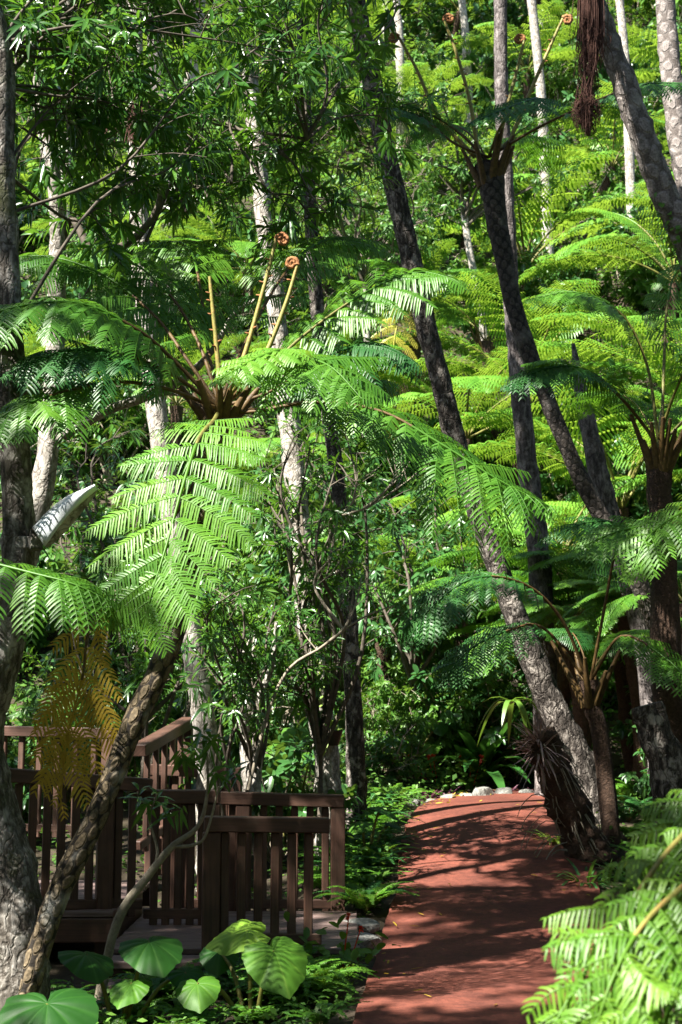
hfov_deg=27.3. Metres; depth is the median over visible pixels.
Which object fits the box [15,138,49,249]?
shrub
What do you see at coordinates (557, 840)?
strap plant
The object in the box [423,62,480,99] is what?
shrub
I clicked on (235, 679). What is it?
shrub
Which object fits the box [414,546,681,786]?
tree fern
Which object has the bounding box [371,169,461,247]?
shrub
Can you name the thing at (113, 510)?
shrub
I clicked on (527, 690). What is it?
shrub
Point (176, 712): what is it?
shrub
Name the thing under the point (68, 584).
tree fern
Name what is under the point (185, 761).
sapling
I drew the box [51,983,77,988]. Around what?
ground fern
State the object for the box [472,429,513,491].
shrub
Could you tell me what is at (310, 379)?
tree fern
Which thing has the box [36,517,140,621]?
shrub
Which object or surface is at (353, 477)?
shrub
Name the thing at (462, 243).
tree fern
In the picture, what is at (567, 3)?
tree
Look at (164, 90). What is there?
tree
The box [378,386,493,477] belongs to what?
shrub
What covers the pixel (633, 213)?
shrub
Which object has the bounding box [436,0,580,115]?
tree fern
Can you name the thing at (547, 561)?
tree fern
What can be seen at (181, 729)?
deck railing
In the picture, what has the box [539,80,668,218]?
tree fern
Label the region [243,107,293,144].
shrub
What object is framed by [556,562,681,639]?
tree fern
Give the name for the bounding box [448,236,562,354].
shrub
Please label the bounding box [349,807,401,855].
taro plant
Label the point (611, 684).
shrub
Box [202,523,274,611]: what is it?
shrub
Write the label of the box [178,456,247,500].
shrub
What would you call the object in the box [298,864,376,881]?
ground fern
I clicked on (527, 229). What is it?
tree fern
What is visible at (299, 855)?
ground fern
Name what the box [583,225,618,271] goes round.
shrub
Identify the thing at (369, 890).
ground fern
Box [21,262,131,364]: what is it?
shrub
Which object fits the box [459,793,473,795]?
rock
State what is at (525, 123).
shrub
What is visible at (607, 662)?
shrub
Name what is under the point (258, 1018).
ground fern
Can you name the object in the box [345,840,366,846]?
ground fern
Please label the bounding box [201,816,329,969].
deck railing
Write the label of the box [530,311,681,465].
tree fern
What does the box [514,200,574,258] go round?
shrub
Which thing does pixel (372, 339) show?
shrub
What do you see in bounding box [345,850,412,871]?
ground fern
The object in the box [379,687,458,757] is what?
shrub
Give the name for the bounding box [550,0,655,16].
tree fern
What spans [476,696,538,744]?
nest fern
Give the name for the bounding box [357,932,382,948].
rock
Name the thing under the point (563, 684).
tree fern
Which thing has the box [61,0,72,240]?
tree
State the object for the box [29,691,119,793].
shrub
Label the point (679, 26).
shrub
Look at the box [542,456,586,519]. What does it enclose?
shrub
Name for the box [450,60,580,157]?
shrub
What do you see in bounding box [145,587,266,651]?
shrub
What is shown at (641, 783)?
shrub
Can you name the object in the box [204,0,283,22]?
shrub
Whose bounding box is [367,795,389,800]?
ground fern
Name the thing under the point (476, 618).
shrub
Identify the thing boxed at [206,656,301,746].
shrub
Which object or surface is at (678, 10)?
shrub
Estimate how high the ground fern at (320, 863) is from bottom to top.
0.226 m
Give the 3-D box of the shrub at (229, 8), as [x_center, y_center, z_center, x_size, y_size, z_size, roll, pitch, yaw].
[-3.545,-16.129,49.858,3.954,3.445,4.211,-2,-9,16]
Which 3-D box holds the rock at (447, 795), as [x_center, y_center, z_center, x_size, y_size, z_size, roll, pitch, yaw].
[1.290,3.446,16.894,0.202,0.120,0.182,5,-10,-29]
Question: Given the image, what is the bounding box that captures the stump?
[632,701,681,887]
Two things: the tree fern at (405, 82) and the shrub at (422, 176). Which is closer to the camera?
the shrub at (422, 176)
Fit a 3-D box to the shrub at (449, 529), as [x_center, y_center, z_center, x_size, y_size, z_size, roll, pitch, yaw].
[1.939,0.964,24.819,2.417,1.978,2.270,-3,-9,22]
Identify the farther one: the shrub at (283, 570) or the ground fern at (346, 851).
the shrub at (283, 570)
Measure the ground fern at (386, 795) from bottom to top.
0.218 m
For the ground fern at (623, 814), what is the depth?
14.52 m
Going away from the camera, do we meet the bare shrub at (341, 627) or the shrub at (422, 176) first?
the bare shrub at (341, 627)
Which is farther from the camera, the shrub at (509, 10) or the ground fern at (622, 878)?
the shrub at (509, 10)
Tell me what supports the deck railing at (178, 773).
on the wooden deck
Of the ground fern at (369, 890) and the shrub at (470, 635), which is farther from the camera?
the shrub at (470, 635)
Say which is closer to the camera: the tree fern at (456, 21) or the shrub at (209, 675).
the shrub at (209, 675)
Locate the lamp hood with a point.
(71, 507)
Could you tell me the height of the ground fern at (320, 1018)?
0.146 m
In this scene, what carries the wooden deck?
on the ground at (60, 970)
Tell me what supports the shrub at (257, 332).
on the ground at (60, 970)
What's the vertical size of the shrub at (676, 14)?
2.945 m
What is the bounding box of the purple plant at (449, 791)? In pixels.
[431,787,458,797]
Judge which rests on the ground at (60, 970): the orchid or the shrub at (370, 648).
the shrub at (370, 648)
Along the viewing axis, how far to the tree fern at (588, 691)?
13.13 m
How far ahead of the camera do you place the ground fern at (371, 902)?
11.11 m
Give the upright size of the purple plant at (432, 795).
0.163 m
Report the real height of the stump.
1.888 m
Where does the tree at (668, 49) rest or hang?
on the ground at (60, 970)
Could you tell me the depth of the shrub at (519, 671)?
22.41 m
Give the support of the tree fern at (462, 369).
on the ground at (60, 970)
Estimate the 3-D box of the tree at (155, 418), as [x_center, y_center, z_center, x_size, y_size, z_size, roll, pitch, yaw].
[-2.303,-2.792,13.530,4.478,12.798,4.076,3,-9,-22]
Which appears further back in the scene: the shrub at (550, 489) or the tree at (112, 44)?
the shrub at (550, 489)
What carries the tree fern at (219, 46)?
on the ground at (60, 970)
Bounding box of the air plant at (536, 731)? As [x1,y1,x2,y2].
[506,713,578,797]
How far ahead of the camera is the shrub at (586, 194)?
39.51 m
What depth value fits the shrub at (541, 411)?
29.92 m
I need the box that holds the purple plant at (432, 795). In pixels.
[417,790,440,798]
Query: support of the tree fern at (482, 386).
on the ground at (60, 970)
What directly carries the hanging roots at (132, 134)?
hanging from the tree at (179, 202)
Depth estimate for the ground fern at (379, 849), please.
12.75 m
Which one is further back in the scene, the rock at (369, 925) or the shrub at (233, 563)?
the shrub at (233, 563)
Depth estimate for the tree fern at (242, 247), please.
32.83 m
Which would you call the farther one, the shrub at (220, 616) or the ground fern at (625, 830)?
the shrub at (220, 616)
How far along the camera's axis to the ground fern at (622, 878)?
11.50 m
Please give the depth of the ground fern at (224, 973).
8.82 m
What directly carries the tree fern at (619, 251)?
on the ground at (60, 970)
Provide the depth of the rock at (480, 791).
17.21 m
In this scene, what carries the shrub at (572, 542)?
on the ground at (60, 970)
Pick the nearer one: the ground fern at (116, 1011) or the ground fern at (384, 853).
the ground fern at (116, 1011)
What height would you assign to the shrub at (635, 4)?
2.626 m
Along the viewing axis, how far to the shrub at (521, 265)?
33.26 m
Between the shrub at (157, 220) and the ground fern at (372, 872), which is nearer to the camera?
the ground fern at (372, 872)
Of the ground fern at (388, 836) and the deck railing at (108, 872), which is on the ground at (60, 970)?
the ground fern at (388, 836)
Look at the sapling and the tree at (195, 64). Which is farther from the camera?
the tree at (195, 64)
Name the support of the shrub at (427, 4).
on the ground at (60, 970)
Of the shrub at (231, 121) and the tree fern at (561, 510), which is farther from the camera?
the shrub at (231, 121)
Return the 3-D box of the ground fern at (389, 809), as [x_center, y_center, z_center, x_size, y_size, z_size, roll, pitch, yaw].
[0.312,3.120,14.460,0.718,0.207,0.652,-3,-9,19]
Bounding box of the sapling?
[94,723,248,1010]
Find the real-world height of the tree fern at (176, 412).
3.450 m
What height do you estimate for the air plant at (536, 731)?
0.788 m
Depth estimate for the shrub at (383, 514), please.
26.15 m
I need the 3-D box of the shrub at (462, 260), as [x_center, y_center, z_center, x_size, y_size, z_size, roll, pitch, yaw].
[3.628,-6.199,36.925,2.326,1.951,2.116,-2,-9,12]
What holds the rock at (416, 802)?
on the ground at (60, 970)
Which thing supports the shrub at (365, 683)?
on the ground at (60, 970)
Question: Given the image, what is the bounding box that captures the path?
[353,787,663,1023]
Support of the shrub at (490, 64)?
on the ground at (60, 970)
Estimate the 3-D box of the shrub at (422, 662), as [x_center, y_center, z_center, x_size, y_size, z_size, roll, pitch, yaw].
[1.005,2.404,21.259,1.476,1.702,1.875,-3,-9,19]
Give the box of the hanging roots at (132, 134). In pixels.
[105,91,148,149]
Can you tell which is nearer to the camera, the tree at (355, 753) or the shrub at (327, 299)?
the tree at (355, 753)
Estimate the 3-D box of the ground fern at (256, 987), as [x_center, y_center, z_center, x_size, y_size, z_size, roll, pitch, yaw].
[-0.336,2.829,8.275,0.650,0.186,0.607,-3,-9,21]
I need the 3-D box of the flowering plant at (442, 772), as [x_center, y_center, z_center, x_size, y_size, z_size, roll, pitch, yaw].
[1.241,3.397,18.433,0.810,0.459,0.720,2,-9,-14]
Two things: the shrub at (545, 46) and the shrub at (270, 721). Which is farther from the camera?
the shrub at (545, 46)
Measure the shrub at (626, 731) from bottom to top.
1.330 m
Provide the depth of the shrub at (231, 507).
24.39 m
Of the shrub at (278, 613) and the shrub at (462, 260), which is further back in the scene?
the shrub at (462, 260)
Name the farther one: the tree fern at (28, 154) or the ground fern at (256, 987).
the tree fern at (28, 154)
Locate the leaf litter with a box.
[382,788,617,1004]
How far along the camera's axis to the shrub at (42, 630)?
22.36 m
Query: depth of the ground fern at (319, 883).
11.95 m
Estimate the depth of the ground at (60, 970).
20.78 m
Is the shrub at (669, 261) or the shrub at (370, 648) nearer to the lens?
the shrub at (370, 648)
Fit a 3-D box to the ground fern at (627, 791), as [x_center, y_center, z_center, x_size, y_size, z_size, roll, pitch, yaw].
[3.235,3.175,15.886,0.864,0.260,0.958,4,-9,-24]
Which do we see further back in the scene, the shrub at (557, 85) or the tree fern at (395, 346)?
the shrub at (557, 85)
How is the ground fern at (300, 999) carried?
on the ground at (60, 970)
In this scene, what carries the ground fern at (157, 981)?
on the ground at (60, 970)
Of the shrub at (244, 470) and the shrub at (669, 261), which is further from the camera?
the shrub at (669, 261)
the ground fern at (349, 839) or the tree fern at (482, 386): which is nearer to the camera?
the ground fern at (349, 839)
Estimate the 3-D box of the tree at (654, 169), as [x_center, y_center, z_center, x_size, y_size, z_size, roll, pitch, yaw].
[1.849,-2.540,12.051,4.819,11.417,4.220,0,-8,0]
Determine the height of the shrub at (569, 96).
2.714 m
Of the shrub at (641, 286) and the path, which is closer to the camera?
the path
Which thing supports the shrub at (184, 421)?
on the ground at (60, 970)
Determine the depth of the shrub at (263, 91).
49.17 m
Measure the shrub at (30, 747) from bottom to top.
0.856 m
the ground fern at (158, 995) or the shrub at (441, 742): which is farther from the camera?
the shrub at (441, 742)
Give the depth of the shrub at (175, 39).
49.48 m
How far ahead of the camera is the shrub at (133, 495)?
24.80 m
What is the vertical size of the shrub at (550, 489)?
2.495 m
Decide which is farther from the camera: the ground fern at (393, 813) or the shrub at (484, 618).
the shrub at (484, 618)
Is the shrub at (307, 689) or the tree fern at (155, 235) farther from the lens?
the tree fern at (155, 235)
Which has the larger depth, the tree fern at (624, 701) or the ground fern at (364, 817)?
the tree fern at (624, 701)
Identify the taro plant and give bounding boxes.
[0,988,98,1023]
[58,936,204,1023]
[175,919,307,1022]
[265,727,314,845]
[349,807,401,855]
[379,722,447,781]
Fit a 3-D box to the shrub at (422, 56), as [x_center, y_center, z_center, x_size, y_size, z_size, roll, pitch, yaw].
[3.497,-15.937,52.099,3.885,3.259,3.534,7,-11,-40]
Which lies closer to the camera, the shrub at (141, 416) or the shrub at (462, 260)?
the shrub at (141, 416)
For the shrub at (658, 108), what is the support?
on the ground at (60, 970)
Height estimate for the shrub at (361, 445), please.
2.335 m
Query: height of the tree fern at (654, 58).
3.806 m
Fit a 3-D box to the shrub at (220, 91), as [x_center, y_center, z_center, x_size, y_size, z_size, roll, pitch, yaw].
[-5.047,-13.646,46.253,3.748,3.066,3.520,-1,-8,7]
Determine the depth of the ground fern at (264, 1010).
7.97 m
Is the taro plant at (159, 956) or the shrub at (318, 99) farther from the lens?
the shrub at (318, 99)
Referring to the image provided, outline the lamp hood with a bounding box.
[15,484,96,550]
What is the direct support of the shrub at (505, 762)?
on the ground at (60, 970)
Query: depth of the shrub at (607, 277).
34.00 m
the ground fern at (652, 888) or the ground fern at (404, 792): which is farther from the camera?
the ground fern at (404, 792)
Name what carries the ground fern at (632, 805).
on the ground at (60, 970)
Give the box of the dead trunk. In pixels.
[517,726,627,870]
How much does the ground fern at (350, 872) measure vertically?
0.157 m
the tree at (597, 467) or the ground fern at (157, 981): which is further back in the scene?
the tree at (597, 467)
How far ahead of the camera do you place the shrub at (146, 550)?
23.11 m
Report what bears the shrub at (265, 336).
on the ground at (60, 970)
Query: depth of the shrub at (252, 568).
21.77 m
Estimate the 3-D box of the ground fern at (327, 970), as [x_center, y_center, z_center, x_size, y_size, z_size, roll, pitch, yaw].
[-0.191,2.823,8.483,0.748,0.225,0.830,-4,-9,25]
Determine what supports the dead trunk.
on the ground at (60, 970)
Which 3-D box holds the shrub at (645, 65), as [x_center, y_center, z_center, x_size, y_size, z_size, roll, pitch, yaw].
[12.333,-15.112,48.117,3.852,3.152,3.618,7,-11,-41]
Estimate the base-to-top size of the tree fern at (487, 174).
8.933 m
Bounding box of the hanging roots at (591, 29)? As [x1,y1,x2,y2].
[567,0,613,138]
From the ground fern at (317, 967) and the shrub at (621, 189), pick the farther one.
the shrub at (621, 189)
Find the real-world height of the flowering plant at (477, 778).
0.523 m
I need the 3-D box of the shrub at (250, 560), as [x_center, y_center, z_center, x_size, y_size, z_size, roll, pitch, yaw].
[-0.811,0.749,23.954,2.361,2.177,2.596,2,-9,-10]
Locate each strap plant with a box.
[526,829,559,844]
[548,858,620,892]
[584,855,647,887]
[604,862,675,899]
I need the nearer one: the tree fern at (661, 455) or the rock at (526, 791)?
the tree fern at (661, 455)
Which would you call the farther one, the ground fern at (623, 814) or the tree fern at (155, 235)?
the tree fern at (155, 235)
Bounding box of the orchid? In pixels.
[270,650,340,727]
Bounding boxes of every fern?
[0,231,559,994]
[0,558,120,645]
[15,127,127,254]
[20,193,224,336]
[22,317,94,387]
[50,979,73,984]
[50,987,88,995]
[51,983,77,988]
[76,320,269,491]
[88,6,189,64]
[96,997,155,1016]
[98,1013,143,1023]
[100,997,170,1017]
[101,144,249,229]
[108,958,224,998]
[109,970,133,979]
[111,966,203,989]
[144,997,226,1020]
[146,1013,210,1023]
[148,986,175,1002]
[159,206,353,352]
[163,1007,243,1023]
[169,21,338,85]
[183,411,387,489]
[192,952,246,979]
[204,967,256,999]
[215,1004,284,1022]
[218,150,408,296]
[228,1002,292,1015]
[230,973,339,1000]
[231,958,360,990]
[234,940,357,982]
[237,953,379,992]
[238,976,333,1002]
[239,1006,281,1022]
[243,960,373,985]
[244,987,329,1009]
[247,974,361,1003]
[249,322,421,457]
[277,997,372,1023]
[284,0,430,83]
[284,831,370,839]
[294,985,354,1004]
[298,852,355,863]
[298,856,363,872]
[298,858,384,873]
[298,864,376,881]
[298,868,369,888]
[299,846,373,858]
[313,13,681,629]
[313,881,419,912]
[314,858,378,876]
[314,880,415,910]
[315,851,397,872]
[319,500,588,671]
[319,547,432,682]
[320,57,493,189]
[321,871,386,882]
[334,339,605,524]
[336,264,502,416]
[345,822,405,841]
[345,837,385,856]
[345,838,423,859]
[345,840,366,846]
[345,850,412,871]
[345,867,411,887]
[346,810,424,831]
[346,812,408,823]
[346,865,391,876]
[347,832,418,844]
[347,882,386,898]
[353,843,403,852]
[355,238,481,509]
[356,827,398,839]
[358,806,407,813]
[367,783,439,803]
[367,789,411,801]
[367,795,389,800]
[367,796,399,806]
[370,800,414,808]
[372,807,410,817]
[375,269,678,485]
[376,803,414,814]
[384,268,561,464]
[385,469,681,578]
[393,546,681,706]
[394,542,629,676]
[397,517,681,850]
[400,122,573,266]
[401,0,521,55]
[413,149,652,301]
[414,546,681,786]
[419,676,532,787]
[434,374,681,522]
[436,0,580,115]
[463,493,681,698]
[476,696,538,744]
[480,586,650,748]
[500,264,681,743]
[519,171,679,371]
[520,551,681,598]
[520,789,681,1023]
[521,576,681,784]
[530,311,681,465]
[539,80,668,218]
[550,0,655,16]
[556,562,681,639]
[566,502,681,585]
[586,871,668,907]
[597,822,649,839]
[607,882,681,904]
[610,842,649,866]
[615,779,641,797]
[616,23,681,82]
[616,784,641,801]
[617,795,652,820]
[618,796,652,821]
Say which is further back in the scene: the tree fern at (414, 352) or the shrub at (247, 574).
the tree fern at (414, 352)
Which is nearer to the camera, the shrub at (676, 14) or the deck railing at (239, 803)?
the deck railing at (239, 803)
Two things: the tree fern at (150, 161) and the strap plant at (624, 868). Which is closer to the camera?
the strap plant at (624, 868)
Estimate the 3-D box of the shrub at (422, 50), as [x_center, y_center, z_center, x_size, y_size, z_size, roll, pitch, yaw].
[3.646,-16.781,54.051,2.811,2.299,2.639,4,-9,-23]
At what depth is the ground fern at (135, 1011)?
8.19 m
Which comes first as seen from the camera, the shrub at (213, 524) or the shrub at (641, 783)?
the shrub at (641, 783)
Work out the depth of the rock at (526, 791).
17.77 m
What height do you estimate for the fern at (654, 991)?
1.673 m
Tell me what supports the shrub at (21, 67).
on the ground at (60, 970)
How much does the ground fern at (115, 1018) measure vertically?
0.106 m
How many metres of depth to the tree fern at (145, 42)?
48.26 m
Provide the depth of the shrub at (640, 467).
27.22 m
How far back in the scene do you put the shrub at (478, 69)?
53.18 m
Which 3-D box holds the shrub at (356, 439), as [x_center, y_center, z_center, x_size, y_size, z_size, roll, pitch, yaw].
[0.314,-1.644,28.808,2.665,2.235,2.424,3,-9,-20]
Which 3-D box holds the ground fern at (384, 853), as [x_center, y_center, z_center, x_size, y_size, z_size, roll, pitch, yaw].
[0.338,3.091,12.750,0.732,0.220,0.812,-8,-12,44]
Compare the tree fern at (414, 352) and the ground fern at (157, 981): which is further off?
the tree fern at (414, 352)
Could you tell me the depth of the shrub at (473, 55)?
48.04 m
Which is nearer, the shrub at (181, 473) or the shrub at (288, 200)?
the shrub at (181, 473)
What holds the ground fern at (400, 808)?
on the ground at (60, 970)
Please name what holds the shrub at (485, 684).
on the ground at (60, 970)
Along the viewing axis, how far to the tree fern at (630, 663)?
16.66 m
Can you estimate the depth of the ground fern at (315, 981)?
8.54 m
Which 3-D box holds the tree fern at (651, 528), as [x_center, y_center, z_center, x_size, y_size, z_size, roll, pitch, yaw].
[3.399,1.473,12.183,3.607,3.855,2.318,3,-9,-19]
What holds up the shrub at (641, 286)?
on the ground at (60, 970)
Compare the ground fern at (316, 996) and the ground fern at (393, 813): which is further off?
the ground fern at (393, 813)
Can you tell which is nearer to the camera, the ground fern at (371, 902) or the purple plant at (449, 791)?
the ground fern at (371, 902)
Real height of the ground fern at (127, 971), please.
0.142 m
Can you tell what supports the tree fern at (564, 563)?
on the ground at (60, 970)
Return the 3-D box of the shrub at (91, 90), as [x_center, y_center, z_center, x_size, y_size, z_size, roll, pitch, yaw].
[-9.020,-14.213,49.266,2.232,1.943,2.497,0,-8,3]
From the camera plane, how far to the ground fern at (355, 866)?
12.31 m
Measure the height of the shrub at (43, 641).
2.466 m
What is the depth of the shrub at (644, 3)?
57.79 m
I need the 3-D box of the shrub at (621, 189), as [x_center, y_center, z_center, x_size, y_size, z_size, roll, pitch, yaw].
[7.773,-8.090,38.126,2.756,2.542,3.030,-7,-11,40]
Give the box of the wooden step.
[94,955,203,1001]
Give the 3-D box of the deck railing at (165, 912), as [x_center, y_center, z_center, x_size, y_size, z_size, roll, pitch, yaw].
[-1.208,2.609,10.481,0.613,1.060,0.130,0,-8,0]
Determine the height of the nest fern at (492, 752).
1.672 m
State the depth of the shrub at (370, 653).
21.12 m
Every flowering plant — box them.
[283,911,400,976]
[408,754,471,788]
[428,754,504,790]
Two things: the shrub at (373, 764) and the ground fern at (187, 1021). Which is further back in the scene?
the shrub at (373, 764)
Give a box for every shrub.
[0,425,89,488]
[0,533,57,603]
[0,544,83,656]
[1,395,166,808]
[5,681,127,802]
[6,685,73,755]
[7,740,72,810]
[7,747,53,823]
[13,53,24,71]
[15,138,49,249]
[16,77,33,132]
[16,106,39,180]
[16,109,38,161]
[17,115,26,128]
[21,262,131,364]
[22,413,275,829]
[24,606,48,649]
[26,369,139,463]
[27,152,118,218]
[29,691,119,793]
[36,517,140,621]
[37,198,109,251]
[57,672,177,799]
[58,373,189,485]
[70,207,204,295]
[74,87,94,109]
[77,477,188,564]
[101,482,155,545]
[104,374,245,469]
[104,495,208,606]
[109,679,183,748]
[139,676,257,788]
[142,0,228,62]
[143,49,241,125]
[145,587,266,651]
[148,196,190,233]
[148,493,244,555]
[158,300,223,362]
[158,561,286,650]
[166,63,260,138]
[172,643,248,689]
[172,656,286,702]
[173,560,309,854]
[175,4,279,89]
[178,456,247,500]
[178,458,284,564]
[179,203,300,303]
[179,720,362,862]
[192,313,302,425]
[198,95,292,179]
[199,38,281,108]
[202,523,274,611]
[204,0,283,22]
[204,594,298,687]
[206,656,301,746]
[213,460,321,535]
[214,270,310,351]
[217,703,274,764]
[225,531,287,623]
[230,488,356,574]
[232,414,386,748]
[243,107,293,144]
[244,413,406,834]
[246,558,419,695]
[247,522,394,789]
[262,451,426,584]
[264,27,344,96]
[264,276,361,351]
[267,406,408,480]
[273,196,323,267]
[288,19,345,72]
[301,374,418,451]
[306,443,422,560]
[309,1,349,35]
[309,457,391,530]
[310,307,377,353]
[311,49,394,146]
[328,476,498,713]
[334,667,405,744]
[339,711,427,785]
[340,582,426,653]
[340,741,402,786]
[345,33,407,89]
[357,538,432,612]
[360,638,477,685]
[361,648,453,712]
[361,653,473,716]
[363,640,450,688]
[366,399,506,492]
[366,437,479,515]
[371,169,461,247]
[371,532,436,564]
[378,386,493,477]
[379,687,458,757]
[384,474,510,560]
[389,684,474,763]
[391,688,483,765]
[395,662,520,764]
[396,133,451,182]
[398,508,515,571]
[402,0,457,50]
[403,633,485,690]
[404,32,476,87]
[405,37,472,85]
[405,47,481,147]
[405,605,475,656]
[413,0,445,20]
[414,485,524,553]
[417,192,481,262]
[419,67,481,140]
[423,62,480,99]
[423,561,496,627]
[436,243,574,358]
[437,665,532,776]
[440,241,494,302]
[446,0,545,35]
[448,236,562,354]
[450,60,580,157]
[451,34,531,77]
[457,2,577,91]
[458,56,535,127]
[460,0,526,28]
[470,598,501,640]
[471,694,532,782]
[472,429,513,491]
[475,614,497,635]
[477,562,525,621]
[486,119,587,209]
[496,614,531,694]
[511,26,577,75]
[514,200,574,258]
[517,48,581,107]
[517,518,593,575]
[521,632,616,710]
[529,149,625,240]
[529,337,623,420]
[532,247,611,314]
[535,358,681,505]
[537,237,601,292]
[540,430,681,529]
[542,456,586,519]
[557,622,613,690]
[561,73,661,158]
[564,68,602,90]
[567,7,615,64]
[571,26,658,95]
[572,179,652,240]
[582,182,678,288]
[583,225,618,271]
[588,166,643,206]
[588,635,615,710]
[601,234,677,306]
[610,685,632,748]
[612,253,681,317]
[618,84,666,153]
[619,725,650,798]
[620,418,681,474]
[627,0,643,13]
[632,0,654,10]
[637,36,681,81]
[643,19,681,69]
[645,0,681,37]
[652,4,681,23]
[661,248,681,311]
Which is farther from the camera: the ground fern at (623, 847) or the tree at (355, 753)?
the tree at (355, 753)
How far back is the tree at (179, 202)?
10.53 m
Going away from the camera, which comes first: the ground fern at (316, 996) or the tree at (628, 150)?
the ground fern at (316, 996)
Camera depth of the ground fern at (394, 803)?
15.17 m
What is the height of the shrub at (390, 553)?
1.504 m
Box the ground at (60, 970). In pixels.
[0,0,681,1023]
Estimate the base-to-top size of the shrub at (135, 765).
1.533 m
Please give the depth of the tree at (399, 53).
46.61 m
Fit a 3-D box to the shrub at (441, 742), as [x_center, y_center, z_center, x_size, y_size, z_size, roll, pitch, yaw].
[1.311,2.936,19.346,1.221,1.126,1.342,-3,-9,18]
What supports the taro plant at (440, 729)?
on the ground at (60, 970)
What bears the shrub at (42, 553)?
on the ground at (60, 970)
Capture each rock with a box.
[343,918,379,933]
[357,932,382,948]
[408,799,420,805]
[440,794,455,797]
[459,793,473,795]
[472,787,493,795]
[494,787,512,793]
[519,789,533,792]
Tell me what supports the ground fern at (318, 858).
on the ground at (60, 970)
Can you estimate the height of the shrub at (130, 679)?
4.475 m
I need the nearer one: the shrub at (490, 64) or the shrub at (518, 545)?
the shrub at (518, 545)
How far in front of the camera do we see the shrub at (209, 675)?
19.04 m
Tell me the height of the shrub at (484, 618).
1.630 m
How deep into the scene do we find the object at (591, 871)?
11.78 m
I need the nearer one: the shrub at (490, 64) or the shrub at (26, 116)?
the shrub at (26, 116)
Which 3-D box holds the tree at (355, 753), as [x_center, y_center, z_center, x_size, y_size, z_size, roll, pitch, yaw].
[-0.133,-2.015,15.059,0.844,10.930,0.232,0,-8,0]
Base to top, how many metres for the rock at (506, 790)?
0.190 m
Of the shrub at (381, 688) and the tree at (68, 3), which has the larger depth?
the tree at (68, 3)
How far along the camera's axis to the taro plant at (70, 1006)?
6.85 m
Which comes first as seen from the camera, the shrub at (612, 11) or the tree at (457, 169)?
the tree at (457, 169)
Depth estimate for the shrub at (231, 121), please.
42.80 m
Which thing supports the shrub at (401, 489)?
on the ground at (60, 970)
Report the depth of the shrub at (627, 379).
26.83 m
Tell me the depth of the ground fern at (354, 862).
12.17 m
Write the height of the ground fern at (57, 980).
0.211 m
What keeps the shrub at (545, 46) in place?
on the ground at (60, 970)
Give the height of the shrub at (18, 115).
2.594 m
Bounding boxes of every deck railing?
[3,726,116,837]
[10,768,152,951]
[133,717,193,851]
[138,789,220,924]
[144,764,241,874]
[170,791,344,910]
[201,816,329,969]
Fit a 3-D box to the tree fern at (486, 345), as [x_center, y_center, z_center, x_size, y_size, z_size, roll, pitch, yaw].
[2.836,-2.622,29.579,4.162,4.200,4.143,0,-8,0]
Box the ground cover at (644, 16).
[0,0,681,1023]
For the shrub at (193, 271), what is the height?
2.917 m
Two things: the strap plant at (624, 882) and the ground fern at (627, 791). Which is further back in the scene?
the ground fern at (627, 791)
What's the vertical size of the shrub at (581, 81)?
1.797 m
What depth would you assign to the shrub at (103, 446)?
15.69 m
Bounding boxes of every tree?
[0,0,354,1010]
[7,0,88,331]
[13,0,449,566]
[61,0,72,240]
[126,0,221,890]
[147,6,186,323]
[155,0,205,306]
[239,0,345,865]
[276,131,491,483]
[296,3,367,828]
[345,0,600,823]
[369,70,581,340]
[393,0,405,165]
[458,0,472,152]
[469,0,577,33]
[494,0,556,795]
[527,0,553,254]
[571,343,652,801]
[602,0,681,302]
[615,0,636,293]
[656,0,681,197]
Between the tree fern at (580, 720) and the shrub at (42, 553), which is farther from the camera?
the shrub at (42, 553)
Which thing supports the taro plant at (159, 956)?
on the ground at (60, 970)
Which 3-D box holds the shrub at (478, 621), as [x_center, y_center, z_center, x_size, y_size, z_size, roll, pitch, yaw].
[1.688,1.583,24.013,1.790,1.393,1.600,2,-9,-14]
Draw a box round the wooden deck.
[39,880,359,973]
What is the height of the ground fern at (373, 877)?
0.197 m
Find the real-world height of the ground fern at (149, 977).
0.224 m
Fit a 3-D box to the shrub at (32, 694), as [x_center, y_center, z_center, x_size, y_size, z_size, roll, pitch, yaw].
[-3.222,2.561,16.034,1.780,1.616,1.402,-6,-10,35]
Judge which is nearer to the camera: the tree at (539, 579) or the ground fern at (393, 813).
the ground fern at (393, 813)
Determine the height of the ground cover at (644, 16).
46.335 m
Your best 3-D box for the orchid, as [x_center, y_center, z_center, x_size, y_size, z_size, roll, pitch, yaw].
[-0.377,1.681,13.106,0.738,0.773,0.162,1,-8,-4]
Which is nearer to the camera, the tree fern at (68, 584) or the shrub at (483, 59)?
the tree fern at (68, 584)
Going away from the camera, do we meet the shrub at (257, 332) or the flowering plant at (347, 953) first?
the flowering plant at (347, 953)
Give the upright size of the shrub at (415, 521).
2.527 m
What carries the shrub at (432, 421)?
on the ground at (60, 970)
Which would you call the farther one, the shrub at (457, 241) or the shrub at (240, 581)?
the shrub at (457, 241)
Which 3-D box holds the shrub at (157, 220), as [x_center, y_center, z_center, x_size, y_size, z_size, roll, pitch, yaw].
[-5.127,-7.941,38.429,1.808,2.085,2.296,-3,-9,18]
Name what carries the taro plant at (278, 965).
on the ground at (60, 970)
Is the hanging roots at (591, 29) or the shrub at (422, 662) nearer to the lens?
the hanging roots at (591, 29)
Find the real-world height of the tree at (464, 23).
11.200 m

